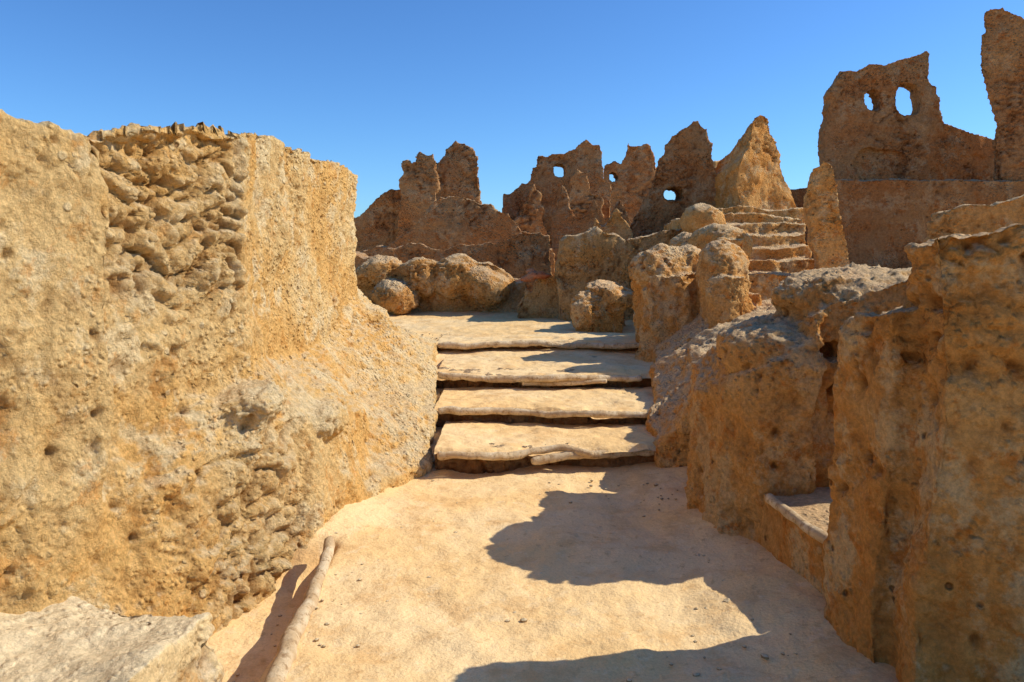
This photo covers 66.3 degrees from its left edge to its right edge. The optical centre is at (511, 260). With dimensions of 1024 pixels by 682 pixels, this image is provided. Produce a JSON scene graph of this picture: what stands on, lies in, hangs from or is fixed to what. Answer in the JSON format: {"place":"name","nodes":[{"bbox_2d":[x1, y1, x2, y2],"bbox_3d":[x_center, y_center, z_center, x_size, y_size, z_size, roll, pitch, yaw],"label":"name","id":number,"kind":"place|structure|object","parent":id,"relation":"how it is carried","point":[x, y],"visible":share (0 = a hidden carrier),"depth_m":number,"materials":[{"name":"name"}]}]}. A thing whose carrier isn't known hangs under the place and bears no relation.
{"place":"outdoors","nodes":[
{"label":"outdoors","id":0,"kind":"place"},
{"bbox_2d":[0,0,1023,217],"label":"sky","id":1,"kind":"structure","parent":0,"point":[366,87],"materials":[{"name":"blue"}]},
{"bbox_2d":[207,311,898,681],"bbox_3d":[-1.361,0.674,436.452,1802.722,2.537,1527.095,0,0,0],"label":"ground","id":2,"kind":"structure","parent":0,"point":[583,597],"depth_m":3.78,"materials":[{"name":"beige sand"}]},
{"bbox_2d":[0,596,224,681],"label":"mud platform","id":3,"kind":"structure","parent":2,"relation":"on","point":[73,639],"depth_m":2.73,"materials":[{"name":"beige stone"}]},
{"bbox_2d":[0,109,438,635],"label":"mud brick wall","id":4,"kind":"structure","parent":2,"relation":"on","point":[218,380],"depth_m":3.78,"materials":[{"name":"beige stone"}]},
{"bbox_2d":[264,536,334,681],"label":"wooden log","id":5,"kind":"object","parent":2,"relation":"on","point":[282,663],"visible":0.98,"depth_m":3.38,"materials":[{"name":"brown wood"}]},
{"bbox_2d":[354,141,481,251],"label":"ruined tower","id":6,"kind":"structure","parent":2,"relation":"on","point":[388,217],"depth_m":25.99,"materials":[{"name":"brown stone"}]},
{"bbox_2d":[355,253,526,314],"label":"eroded boulders","id":7,"kind":"structure","parent":2,"relation":"on","point":[459,282],"depth_m":14.24,"materials":[{"name":"brown stone"}]},
{"bbox_2d":[355,232,552,291],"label":"eroded low wall","id":8,"kind":"structure","parent":2,"relation":"on","point":[519,255],"depth_m":17.01,"materials":[{"name":"brown stone"}]},
{"bbox_2d":[361,196,554,276],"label":"ruined mud wall","id":9,"kind":"structure","parent":2,"relation":"on","point":[446,223],"depth_m":20.00,"materials":[{"name":"brown stone"}]},
{"bbox_2d":[232,333,797,681],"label":"loose pebbles","id":10,"kind":"object","parent":2,"relation":"on","point":[695,674],"visible":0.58,"depth_m":3.51,"materials":[{"name":"brown stone"}]},
{"bbox_2d":[517,273,558,318],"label":"eroded low wall","id":11,"kind":"structure","parent":2,"relation":"on","point":[540,300],"depth_m":13.62,"materials":[{"name":"brown stone"}]},
{"bbox_2d":[520,268,550,281],"bbox_3d":[0.408,0.245,13.547,0.530,0.242,0.264,0,0,0],"label":"red brick rubble","id":12,"kind":"object","parent":11,"relation":"on","point":[532,275],"visible":1,"depth_m":13.45,"materials":[{"name":"brick"}]},
{"bbox_2d":[433,333,655,473],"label":"mud brick stairs","id":13,"kind":"structure","parent":2,"relation":"on","point":[499,413],"depth_m":7.01,"materials":[{"name":"beige stone"}]},
{"bbox_2d":[502,140,610,239],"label":"ruined house wall","id":14,"kind":"structure","parent":2,"relation":"on","point":[530,206],"depth_m":28.02,"materials":[{"name":"brown stone"}]},
{"bbox_2d":[551,186,630,262],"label":"ruined house wall","id":15,"kind":"structure","parent":2,"relation":"on","point":[565,221],"depth_m":21.03,"materials":[{"name":"brown stone"}]},
{"bbox_2d":[570,279,632,332],"bbox_3d":[1.319,0.873,11.589,0.970,1.210,1.208,0,0,0],"label":"eroded mud boulder","id":16,"kind":"object","parent":2,"relation":"on","point":[599,305],"visible":0.67,"depth_m":11.12,"materials":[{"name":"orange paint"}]},
{"bbox_2d":[593,209,633,239],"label":"eroded low wall","id":17,"kind":"structure","parent":2,"relation":"on","point":[617,223],"depth_m":15.02,"materials":[{"name":"brown stone"}]},
{"bbox_2d":[554,226,683,320],"bbox_3d":[2.075,0.394,13.998,2.696,2.088,2.182,0,0,0],"label":"terrace mound","id":18,"kind":"object","parent":2,"relation":"on","point":[593,253],"visible":0.36,"depth_m":13.00,"materials":[{"name":"brown stone"}]},
{"bbox_2d":[603,143,655,224],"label":"ruined house wall","id":19,"kind":"structure","parent":2,"relation":"on","point":[633,173],"depth_m":32.01,"materials":[{"name":"brown stone"}]},
{"bbox_2d":[627,243,700,361],"bbox_3d":[1.935,0.652,9.513,1.120,1.738,1.684,0,0,0],"label":"ruined wall stump","id":20,"kind":"object","parent":2,"relation":"on","point":[665,300],"visible":0.5,"depth_m":8.88,"materials":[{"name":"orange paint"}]},
{"bbox_2d":[630,121,716,237],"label":"ruined tower","id":21,"kind":"structure","parent":2,"relation":"on","point":[685,172],"depth_m":16.01,"materials":[{"name":"brown stone"}]},
{"bbox_2d":[645,298,775,467],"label":"earth bank","id":22,"kind":"structure","parent":2,"relation":"on","point":[674,356],"depth_m":7.08,"materials":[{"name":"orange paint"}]},
{"bbox_2d":[696,239,761,328],"bbox_3d":[2.376,0.626,8.678,0.783,1.735,1.388,0,0,0],"label":"ruined wall stump","id":23,"kind":"object","parent":2,"relation":"on","point":[723,286],"visible":0.48,"depth_m":8.16,"materials":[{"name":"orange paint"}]},
{"bbox_2d":[664,203,813,299],"bbox_3d":[3.603,0.238,12.707,2.738,2.466,4.756,0,0,0],"label":"ruined stairway","id":24,"kind":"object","parent":2,"relation":"on","point":[773,246],"visible":0.38,"depth_m":11.70,"materials":[{"name":"beige stone"}]},
{"bbox_2d":[753,487,832,596],"bbox_3d":[1.966,1.548,3.790,1.338,0.726,1.456,0,0,0],"label":"mud bench","id":25,"kind":"object","parent":2,"relation":"on","point":[792,545],"visible":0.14,"depth_m":3.87,"materials":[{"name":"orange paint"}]},
{"bbox_2d":[764,493,827,543],"bbox_3d":[1.389,1.248,3.731,0.067,0.067,0.790,0,0,-7],"label":"wooden log","id":26,"kind":"object","parent":25,"relation":"on","point":[801,522],"visible":0.76,"depth_m":3.76,"materials":[{"name":"brown wood"}]},
{"bbox_2d":[684,262,911,542],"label":"mud wall block","id":27,"kind":"structure","parent":2,"relation":"on","point":[760,397],"depth_m":4.27,"materials":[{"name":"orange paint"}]},
{"bbox_2d":[803,161,849,268],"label":"mud brick pillar","id":28,"kind":"structure","parent":2,"relation":"on","point":[826,242],"depth_m":10.46,"materials":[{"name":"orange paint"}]},
{"bbox_2d":[790,178,1023,268],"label":"terrace wall","id":29,"kind":"structure","parent":2,"relation":"on","point":[884,222],"depth_m":16.03,"materials":[{"name":"stone"}]},
{"bbox_2d":[817,51,994,180],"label":"ruined house wall","id":30,"kind":"structure","parent":29,"relation":"on","point":[883,138],"depth_m":18.02,"materials":[{"name":"brown stone"}]},
{"bbox_2d":[980,8,1023,180],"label":"ruined tower","id":31,"kind":"structure","parent":29,"relation":"on","point":[1002,57],"depth_m":16.21,"materials":[{"name":"brown stone"}]},
{"bbox_2d":[823,224,1023,681],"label":"mud wall pier","id":32,"kind":"structure","parent":2,"relation":"on","point":[923,557],"depth_m":2.71,"materials":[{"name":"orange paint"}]},
{"bbox_2d":[923,194,1023,241],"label":"eroded mud boulder","id":33,"kind":"object","parent":2,"relation":"on","point":[970,219],"visible":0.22,"depth_m":6.09,"materials":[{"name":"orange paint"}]},
{"bbox_2d":[714,115,796,209],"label":"ruined tower","id":34,"kind":"structure","parent":0,"point":[748,171],"depth_m":15.30,"materials":[{"name":"beige stone"}]}
]}

